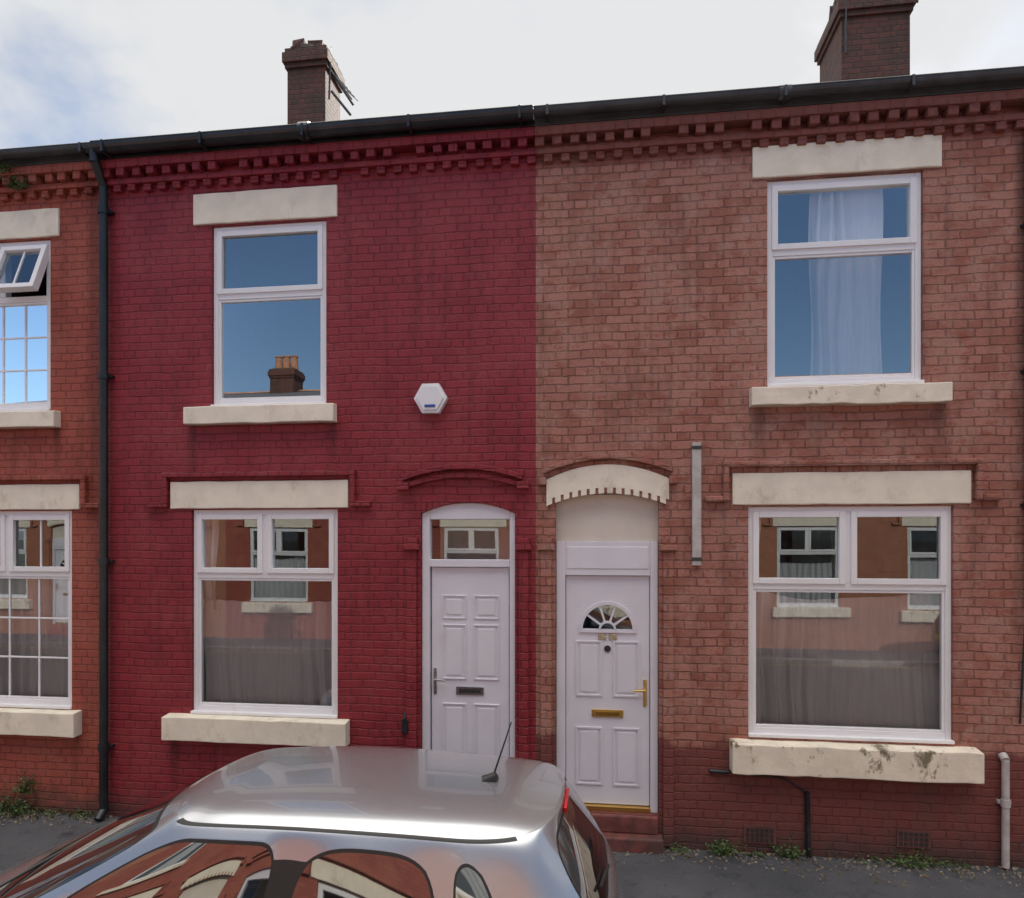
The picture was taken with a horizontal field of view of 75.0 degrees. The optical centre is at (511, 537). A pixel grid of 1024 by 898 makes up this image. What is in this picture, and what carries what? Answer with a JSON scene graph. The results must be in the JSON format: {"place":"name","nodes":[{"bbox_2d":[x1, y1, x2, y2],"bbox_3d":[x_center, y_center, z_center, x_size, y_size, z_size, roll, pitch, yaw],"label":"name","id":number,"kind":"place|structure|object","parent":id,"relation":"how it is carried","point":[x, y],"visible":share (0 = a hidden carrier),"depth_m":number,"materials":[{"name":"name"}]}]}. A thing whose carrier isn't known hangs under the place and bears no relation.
{"place":"outdoors","nodes":[
{"label":"outdoors","id":0,"kind":"place"},
{"bbox_2d":[0,722,622,897],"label":"parked car","id":1,"kind":"object","parent":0,"point":[344,822],"visible":1,"depth_m":3.01,"materials":[{"name":"silver metal"}]},
{"bbox_2d":[0,810,1023,897],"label":"pavement","id":2,"kind":"structure","parent":0,"point":[680,878],"depth_m":5.40,"materials":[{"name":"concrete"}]},
{"bbox_2d":[0,769,972,871],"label":"weeds","id":3,"kind":"object","parent":2,"relation":"on","point":[717,848],"visible":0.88,"depth_m":5.74,"materials":[{"name":"green plant"}]},
{"bbox_2d":[0,806,978,885],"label":"dry weeds","id":4,"kind":"object","parent":2,"relation":"on","point":[676,853],"visible":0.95,"depth_m":5.65,"materials":[{"name":"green plant"}]},
{"bbox_2d":[0,810,1023,896],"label":"grit debris","id":5,"kind":"object","parent":2,"relation":"on","point":[1014,868],"visible":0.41,"depth_m":5.61,"materials":[{"name":"grey gravel"}]},
{"bbox_2d":[591,813,663,853],"bbox_3d":[0.839,2.597,5.907,0.970,0.286,0.190,0,0,7],"label":"door step","id":6,"kind":"object","parent":2,"relation":"on","point":[630,833],"depth_m":5.86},
{"bbox_2d":[0,0,1023,148],"label":"sky","id":7,"kind":"structure","parent":0,"point":[72,71],"materials":[{"name":"white"}]},
{"bbox_2d":[649,676,649,803],"bbox_3d":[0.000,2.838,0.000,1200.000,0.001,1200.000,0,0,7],"label":"ground","id":8,"kind":"structure","parent":0,"point":[649,739],"depth_m":9.37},
{"bbox_2d":[0,178,109,815],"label":"front wall","id":9,"kind":"structure","parent":8,"relation":"on","point":[64,771],"depth_m":6.59,"materials":[{"name":"brick"}]},
{"bbox_2d":[0,160,30,190],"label":"plant","id":10,"kind":"object","parent":9,"relation":"attached to","point":[14,184],"depth_m":6.51,"materials":[{"name":"green plant"}]},
{"bbox_2d":[0,240,50,411],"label":"window frame","id":11,"kind":"object","parent":9,"relation":"attached to","point":[6,298],"visible":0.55,"depth_m":6.67,"materials":[{"name":"white plastic"}]},
{"bbox_2d":[0,302,47,405],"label":"window sash","id":12,"kind":"object","parent":11,"relation":"in","point":[3,339],"depth_m":6.72,"materials":[{"name":"white plastic"}]},
{"bbox_2d":[0,305,46,402],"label":"window pane","id":13,"kind":"object","parent":12,"relation":"in","point":[15,353],"visible":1,"depth_m":6.73,"materials":[{"name":"clear glass"}]},
{"bbox_2d":[0,244,48,292],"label":"open vent sash","id":14,"kind":"object","parent":11,"relation":"attached to","point":[36,278],"visible":0.99,"depth_m":6.61,"materials":[{"name":"white plastic"}]},
{"bbox_2d":[0,208,59,239],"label":"lintel","id":15,"kind":"structure","parent":9,"relation":"attached to","point":[34,223],"depth_m":6.63,"materials":[{"name":"beige stone"}]},
{"bbox_2d":[0,411,60,428],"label":"window sill","id":16,"kind":"structure","parent":9,"relation":"attached to","point":[27,419],"depth_m":6.56,"materials":[{"name":"beige stone"}]},
{"bbox_2d":[0,579,67,696],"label":"curtain","id":17,"kind":"object","parent":9,"relation":"hanging from","point":[54,636],"visible":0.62,"depth_m":6.85,"materials":[{"name":"white fabric"}]},
{"bbox_2d":[0,511,71,708],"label":"window frame","id":18,"kind":"object","parent":9,"relation":"attached to","point":[35,703],"visible":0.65,"depth_m":6.66,"materials":[{"name":"white plastic"}]},
{"bbox_2d":[0,515,69,699],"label":"window sash","id":19,"kind":"object","parent":18,"relation":"in","point":[14,542],"depth_m":6.70,"materials":[{"name":"white plastic"}]},
{"bbox_2d":[0,484,80,509],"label":"lintel","id":20,"kind":"structure","parent":9,"relation":"attached to","point":[41,497],"depth_m":6.62,"materials":[{"name":"beige stone"}]},
{"bbox_2d":[0,707,81,737],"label":"window sill","id":21,"kind":"structure","parent":9,"relation":"attached to","point":[41,722],"depth_m":6.53,"materials":[{"name":"beige stone"}]},
{"bbox_2d":[0,474,98,507],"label":"label moulding","id":22,"kind":"object","parent":9,"relation":"attached to","point":[83,479],"visible":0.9,"depth_m":6.55,"materials":[{"name":"brick"}]},
{"bbox_2d":[0,160,109,201],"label":"dentil cornice","id":23,"kind":"structure","parent":9,"relation":"attached to","point":[53,176],"depth_m":6.53,"materials":[{"name":"brick"}]},
{"bbox_2d":[0,142,100,167],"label":"gutter","id":24,"kind":"object","parent":23,"relation":"on","point":[52,154],"visible":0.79,"depth_m":6.41,"materials":[{"name":"black plastic"}]},
{"bbox_2d":[110,143,535,816],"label":"front wall","id":25,"kind":"structure","parent":8,"relation":"on","point":[430,275],"depth_m":6.23,"materials":[{"name":"brick"}]},
{"bbox_2d":[89,148,114,821],"bbox_3d":[-3.971,-0.477,6.430,0.144,6.434,0.234,0,0,7],"label":"drainpipe","id":26,"kind":"object","parent":25,"relation":"attached to","point":[105,212],"visible":0.98,"depth_m":6.45,"materials":[{"name":"black paint"}]},
{"bbox_2d":[205,520,218,609],"bbox_3d":[-2.991,0.245,6.614,0.138,0.930,0.081,0,0,7],"label":"curtain","id":27,"kind":"object","parent":25,"relation":"hanging from","point":[212,532],"visible":0.73,"depth_m":6.61,"materials":[{"name":"beige fabric"}]},
{"bbox_2d":[161,713,349,745],"bbox_3d":[-2.422,1.810,6.346,1.825,0.248,0.214,0,0,7],"label":"window sill","id":28,"kind":"structure","parent":25,"relation":"attached to","point":[290,731],"depth_m":6.25,"materials":[{"name":"beige stone"}]},
{"bbox_2d":[170,480,348,508],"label":"lintel","id":29,"kind":"structure","parent":25,"relation":"attached to","point":[266,494],"depth_m":6.33,"materials":[{"name":"beige stone"}]},
{"bbox_2d":[147,470,371,507],"bbox_3d":[-2.413,-0.460,6.324,2.230,0.340,0.054,0,0,7],"label":"label moulding","id":30,"kind":"object","parent":25,"relation":"attached to","point":[165,476],"visible":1,"depth_m":6.30,"materials":[{"name":"paint"}]},
{"bbox_2d":[183,403,336,425],"bbox_3d":[-2.379,-1.171,6.351,1.490,0.187,0.194,0,0,7],"label":"window sill","id":31,"kind":"structure","parent":25,"relation":"attached to","point":[263,414],"depth_m":6.26,"materials":[{"name":"beige stone"}]},
{"bbox_2d":[190,509,337,718],"bbox_3d":[-2.357,0.711,6.384,1.468,1.962,0.122,0,0,7],"label":"window frame","id":32,"kind":"object","parent":25,"relation":"attached to","point":[268,711],"visible":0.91,"depth_m":6.37,"materials":[{"name":"white plastic"}]},
{"bbox_2d":[197,514,333,708],"bbox_3d":[-2.355,0.695,6.397,1.380,1.842,0.076,0,0,7],"label":"window sash","id":33,"kind":"object","parent":32,"relation":"in","point":[201,543],"depth_m":6.38,"materials":[{"name":"white plastic"}]},
{"bbox_2d":[193,185,337,225],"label":"lintel","id":34,"kind":"structure","parent":25,"relation":"attached to","point":[296,203],"depth_m":6.32,"materials":[{"name":"beige stone"}]},
{"bbox_2d":[204,600,331,704],"bbox_3d":[-2.336,1.130,6.529,1.458,1.040,0.110,0,0,7],"label":"curtain","id":35,"kind":"object","parent":25,"relation":"hanging from","point":[263,652],"visible":0.88,"depth_m":6.54,"materials":[{"name":"white fabric"}]},
{"bbox_2d":[211,221,325,405],"bbox_3d":[-2.309,-2.119,6.378,1.150,1.742,0.122,0,0,7],"label":"window frame","id":36,"kind":"object","parent":25,"relation":"attached to","point":[217,299],"visible":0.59,"depth_m":6.37,"materials":[{"name":"white plastic"}]},
{"bbox_2d":[217,225,322,399],"bbox_3d":[-2.307,-2.135,6.391,1.062,1.622,0.076,0,0,7],"label":"window sash","id":37,"kind":"object","parent":36,"relation":"in","point":[223,237],"depth_m":6.38,"materials":[{"name":"white plastic"}]},
{"bbox_2d":[101,127,535,193],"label":"dentil cornice","id":38,"kind":"structure","parent":25,"relation":"attached to","point":[198,164],"depth_m":6.19,"materials":[{"name":"brick"}]},
{"bbox_2d":[90,104,534,159],"bbox_3d":[-1.882,-3.711,6.134,4.190,0.158,0.240,0,0,7],"label":"gutter","id":39,"kind":"object","parent":38,"relation":"on","point":[445,122],"visible":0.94,"depth_m":6.06,"materials":[{"name":"black paint"}]},
{"bbox_2d":[402,712,407,733],"bbox_3d":[-0.984,1.703,6.142,0.060,0.194,0.056,0,0,7],"label":"key safe box","id":40,"kind":"object","parent":25,"relation":"attached to","point":[404,725],"visible":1,"depth_m":6.13,"materials":[{"name":"black paint"}]},
{"bbox_2d":[414,383,447,413],"bbox_3d":[-0.740,-1.270,6.094,0.308,0.268,0.090,0,0,7],"label":"burglar alarm box","id":41,"kind":"object","parent":25,"relation":"attached to","point":[430,398],"visible":1,"depth_m":6.06,"materials":[{"name":"white plastic"}]},
{"bbox_2d":[396,464,531,758],"bbox_3d":[-0.444,1.020,6.080,1.246,3.380,0.103,0,0,7],"label":"door surround","id":42,"kind":"object","parent":25,"relation":"attached to","point":[411,546],"visible":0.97,"depth_m":6.06,"materials":[{"name":"red brick"}]},
{"bbox_2d":[422,503,514,756],"bbox_3d":[-0.394,1.080,6.193,0.870,2.800,0.130,0,0,7],"label":"door frame","id":43,"kind":"object","parent":25,"relation":"attached to","point":[468,511],"visible":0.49,"depth_m":6.16,"materials":[{"name":"white plastic"}]},
{"bbox_2d":[432,567,509,756],"bbox_3d":[-0.385,1.350,6.186,0.726,2.150,0.062,0,0,7],"label":"door leaf","id":44,"kind":"object","parent":43,"relation":"attached to","point":[470,626],"visible":0.8,"depth_m":6.16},
{"bbox_2d":[433,668,483,694],"bbox_3d":[-0.496,1.330,6.156,0.473,0.240,0.069,0,0,7],"label":"door furniture","id":45,"kind":"object","parent":44,"relation":"attached to","point":[462,690],"depth_m":6.16,"materials":[{"name":"silver metal"}]},
{"bbox_2d":[440,519,509,567],"bbox_3d":[-0.357,-0.020,6.405,0.806,0.700,0.420,0,0,7],"label":"hall interior","id":46,"kind":"object","parent":25,"relation":"attached to","point":[477,539],"visible":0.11,"depth_m":6.60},
{"bbox_2d":[432,520,439,558],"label":"party walls","id":47,"kind":"structure","parent":8,"relation":"on","point":[435,539],"depth_m":14.32,"materials":[{"name":"orange brick"}]},
{"bbox_2d":[204,519,331,700],"bbox_3d":[-2.212,0.730,7.526,1.968,2.400,2.020,0,0,7],"label":"room interior","id":48,"kind":"object","parent":47,"relation":"in","point":[301,543],"depth_m":8.57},
{"bbox_2d":[224,234,320,397],"bbox_3d":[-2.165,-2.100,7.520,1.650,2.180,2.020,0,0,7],"label":"window pane","id":49,"kind":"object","parent":47,"relation":"in","point":[272,349],"visible":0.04,"depth_m":7.84,"materials":[{"name":"clear glass"}]},
{"bbox_3d":[-1.356,-4.950,10.301,4.190,2.640,8.300,0,0,7],"label":"slate roof","id":50,"kind":"object","parent":47,"relation":"on","visible":0},
{"bbox_2d":[282,45,344,123],"bbox_3d":[-3.067,-5.730,10.365,0.720,3.320,0.720,0,0,7],"label":"chimney stack","id":51,"kind":"object","parent":50,"relation":"on","point":[307,68],"visible":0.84,"depth_m":10.06,"materials":[{"name":"brick"}]},
{"bbox_2d":[290,38,337,64],"bbox_3d":[-3.091,-7.450,10.347,0.615,0.195,0.646,0,0,7],"label":"broken chimney capping","id":52,"kind":"object","parent":51,"relation":"on","point":[301,42],"visible":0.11,"depth_m":10.05,"materials":[{"name":"concrete"}]},
{"bbox_2d":[328,62,357,115],"bbox_3d":[-2.581,-6.789,10.102,0.421,0.763,0.303,0,0,7],"label":"tv aerial","id":53,"kind":"object","parent":51,"relation":"attached to","point":[343,87],"visible":1,"depth_m":10.11,"materials":[{"name":"silver metal"}]},
{"bbox_2d":[574,575,649,675],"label":"party walls","id":54,"kind":"structure","parent":8,"relation":"on","point":[649,619],"depth_m":13.75,"materials":[{"name":"brick"}]},
{"bbox_2d":[583,605,631,628],"bbox_3d":[0.908,0.680,6.397,0.600,0.500,0.020,0,0,7],"label":"hall interior","id":55,"kind":"object","parent":54,"relation":"attached to","point":[619,614],"visible":0.14,"depth_m":6.39,"materials":[{"name":"glass"}]},
{"bbox_2d":[775,187,908,376],"bbox_3d":[2.980,-2.175,6.871,1.762,2.230,2.020,0,0,7],"label":"room interior","id":56,"kind":"object","parent":54,"relation":"attached to","point":[792,323],"visible":0.12,"depth_m":6.97,"materials":[{"name":"blue glass"}]},
{"bbox_2d":[759,517,935,599],"bbox_3d":[3.020,0.745,6.866,2.157,2.430,2.020,0,0,7],"label":"room interior","id":57,"kind":"object","parent":54,"relation":"attached to","point":[896,547],"depth_m":7.77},
{"bbox_2d":[536,107,1023,867],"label":"front wall","id":58,"kind":"structure","parent":8,"relation":"on","point":[652,307],"depth_m":5.80,"materials":[{"name":"brick"}]},
{"bbox_2d":[556,541,657,812],"bbox_3d":[0.856,1.240,6.040,0.904,2.420,0.120,0,0,7],"label":"door frame","id":59,"kind":"object","parent":58,"relation":"attached to","point":[614,558],"visible":0.83,"depth_m":5.99,"materials":[{"name":"white plastic"}]},
{"bbox_2d":[566,575,648,805],"bbox_3d":[0.863,1.373,6.040,0.745,2.055,0.059,0,0,7],"label":"door leaf","id":60,"kind":"object","parent":59,"relation":"attached to","point":[607,760],"visible":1,"depth_m":6.02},
{"bbox_2d":[592,633,646,717],"bbox_3d":[0.961,1.238,5.987,0.488,0.753,0.069,0,0,7],"label":"door furniture","id":61,"kind":"object","parent":60,"relation":"attached to","point":[605,712],"depth_m":6.01,"materials":[{"name":"gold metal"}]},
{"bbox_2d":[556,494,657,540],"bbox_3d":[0.860,-0.191,6.078,0.910,0.438,0.125,0,0,7],"label":"render panel","id":62,"kind":"object","parent":58,"relation":"attached to","point":[615,517],"visible":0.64,"depth_m":6.01,"materials":[{"name":"beige paint"}]},
{"bbox_2d":[546,464,668,505],"bbox_3d":[0.846,-0.468,5.942,1.075,0.365,0.058,0,0,7],"label":"door arch","id":63,"kind":"structure","parent":58,"relation":"attached to","point":[614,479],"depth_m":5.91,"materials":[{"name":"beige stone"}]},
{"bbox_2d":[537,454,677,846],"bbox_3d":[0.837,0.985,5.909,1.225,3.450,0.064,0,0,7],"label":"door surround","id":64,"kind":"object","parent":58,"relation":"attached to","point":[545,546],"visible":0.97,"depth_m":5.85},
{"bbox_2d":[692,442,701,564],"bbox_3d":[1.608,-0.295,5.819,0.091,1.070,0.048,0,0,7],"label":"cable trunking","id":65,"kind":"object","parent":58,"relation":"attached to","point":[696,503],"visible":1,"depth_m":5.80,"materials":[{"name":"grey plastic"}]},
{"bbox_2d":[743,825,775,843],"bbox_3d":[2.142,2.565,5.769,0.270,0.150,0.015,0,0,7],"label":"air brick","id":66,"kind":"object","parent":58,"relation":"attached to","point":[759,834],"visible":1,"depth_m":5.76,"materials":[{"name":"brick"}]},
{"bbox_2d":[709,769,810,857],"bbox_3d":[2.137,2.372,5.758,0.840,0.718,0.039,0,0,8],"label":"cable","id":67,"kind":"object","parent":58,"relation":"attached to","point":[807,817],"visible":0.94,"depth_m":5.70,"materials":[{"name":"black paint"}]},
{"bbox_2d":[759,518,760,540],"bbox_3d":[2.149,0.120,5.975,0.105,0.680,0.105,0,0,-22],"label":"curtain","id":68,"kind":"object","parent":58,"relation":"hanging from","point":[759,527],"visible":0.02,"depth_m":5.95,"materials":[{"name":"fabric"}]},
{"bbox_2d":[535,89,1023,163],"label":"dentil cornice","id":69,"kind":"structure","parent":58,"relation":"attached to","point":[990,104],"depth_m":5.67,"materials":[{"name":"brick"}]},
{"bbox_2d":[533,66,1023,126],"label":"gutter","id":70,"kind":"object","parent":69,"relation":"on","point":[913,85],"visible":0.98,"depth_m":5.57,"materials":[{"name":"black plastic"}]},
{"bbox_2d":[808,189,882,375],"bbox_3d":[2.926,-2.210,5.856,0.608,1.680,0.101,0,0,7],"label":"curtain","id":71,"kind":"object","parent":58,"relation":"hanging from","point":[845,295],"visible":0.84,"depth_m":5.83,"materials":[{"name":"white fabric"}]},
{"bbox_2d":[767,172,923,386],"bbox_3d":[2.836,-2.194,5.729,1.262,1.792,0.122,0,0,7],"label":"window frame","id":72,"kind":"object","parent":58,"relation":"attached to","point":[916,248],"visible":0.73,"depth_m":5.70,"materials":[{"name":"white plastic"}]},
{"bbox_2d":[772,177,916,379],"bbox_3d":[2.838,-2.210,5.742,1.174,1.672,0.076,0,0,7],"label":"window sash","id":73,"kind":"object","parent":72,"relation":"attached to","point":[910,183],"depth_m":5.71,"materials":[{"name":"white plastic"}]},
{"bbox_2d":[752,135,941,178],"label":"lintel","id":74,"kind":"structure","parent":58,"relation":"attached to","point":[854,156],"depth_m":5.67,"materials":[{"name":"beige stone"}]},
{"bbox_2d":[756,592,938,728],"bbox_3d":[2.899,1.055,5.880,1.628,1.250,0.127,0,0,7],"label":"curtain","id":75,"kind":"object","parent":58,"relation":"hanging from","point":[867,661],"visible":0.88,"depth_m":5.86,"materials":[{"name":"white fabric"}]},
{"bbox_2d":[749,382,952,407],"bbox_3d":[2.846,-1.212,5.685,1.595,0.185,0.208,0,0,7],"label":"window sill","id":76,"kind":"structure","parent":58,"relation":"attached to","point":[870,394],"depth_m":5.59,"materials":[{"name":"beige stone"}]},
{"bbox_2d":[732,470,970,504],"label":"lintel","id":77,"kind":"structure","parent":58,"relation":"attached to","point":[891,487],"depth_m":5.66,"materials":[{"name":"beige stone"}]},
{"bbox_2d":[748,506,954,743],"bbox_3d":[2.876,0.726,5.724,1.657,1.992,0.122,0,0,7],"label":"window frame","id":78,"kind":"object","parent":58,"relation":"attached to","point":[859,735],"visible":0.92,"depth_m":5.71,"materials":[{"name":"white plastic"}]},
{"bbox_2d":[753,511,946,732],"bbox_3d":[2.877,0.710,5.737,1.569,1.872,0.076,0,0,7],"label":"window sash","id":79,"kind":"object","parent":78,"relation":"attached to","point":[941,547],"depth_m":5.70,"materials":[{"name":"white plastic"}]},
{"bbox_2d":[705,458,1002,501],"bbox_3d":[2.861,-0.485,5.659,2.380,0.350,0.054,0,0,7],"label":"label moulding","id":80,"kind":"object","parent":58,"relation":"attached to","point":[978,479],"visible":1,"depth_m":5.62,"materials":[{"name":"paint"}]},
{"bbox_2d":[729,738,983,783],"bbox_3d":[2.877,1.875,5.667,1.990,0.280,0.234,0,0,7],"label":"window sill","id":81,"kind":"structure","parent":58,"relation":"attached to","point":[917,763],"depth_m":5.56,"materials":[{"name":"beige stone"}]},
{"bbox_2d":[896,829,930,848],"bbox_3d":[3.378,2.530,5.613,0.270,0.150,0.015,0,0,7],"label":"air brick","id":82,"kind":"object","parent":58,"relation":"attached to","point":[911,838],"visible":1,"depth_m":5.61,"materials":[{"name":"brick"}]},
{"bbox_2d":[996,752,1010,868],"bbox_3d":[4.061,2.241,5.504,0.101,0.938,0.098,0,0,7],"label":"waste pipe","id":83,"kind":"object","parent":58,"relation":"attached to","point":[1004,801],"visible":1,"depth_m":5.47,"materials":[{"name":"grey plastic"}]},
{"bbox_2d":[1019,222,1023,723],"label":"telephone cable","id":84,"kind":"object","parent":58,"relation":"attached to","point":[1022,670],"visible":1,"depth_m":5.49,"materials":[{"name":"black paint"}]},
{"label":"party walls","id":85,"kind":"object","parent":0,"visible":0},
{"bbox_2d":[12,254,46,296],"bbox_3d":[-5.000,-2.095,7.878,1.647,2.150,2.020,0,0,7],"label":"room interior","id":86,"kind":"object","parent":85,"relation":"attached to","point":[27,269],"depth_m":7.89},
{"bbox_2d":[19,520,64,565],"bbox_3d":[-4.929,0.730,7.869,1.970,2.400,2.020,0,0,7],"label":"room interior","id":87,"kind":"object","parent":85,"relation":"attached to","point":[53,542],"depth_m":8.35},
{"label":"party walls","id":88,"kind":"object","parent":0,"visible":0},
{"bbox_3d":[6.958,-4.950,9.252,4.190,2.640,8.300,0,0,7],"label":"slate roof","id":89,"kind":"object","parent":88,"relation":"attached to","visible":0},
{"bbox_2d":[814,0,916,81],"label":"chimney stack","id":90,"kind":"object","parent":89,"relation":"on","point":[878,38],"visible":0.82,"depth_m":9.06,"materials":[{"name":"brick"}]},
{"bbox_2d":[829,0,837,17],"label":"broken chimney capping","id":91,"kind":"object","parent":90,"relation":"on","point":[832,8],"visible":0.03,"depth_m":9.44,"materials":[{"name":"brick"}]},
{"bbox_2d":[845,0,918,53],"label":"tv aerial","id":92,"kind":"object","parent":90,"relation":"attached to","point":[846,25],"visible":1,"depth_m":9.04,"materials":[{"name":"grey metal"}]}
]}

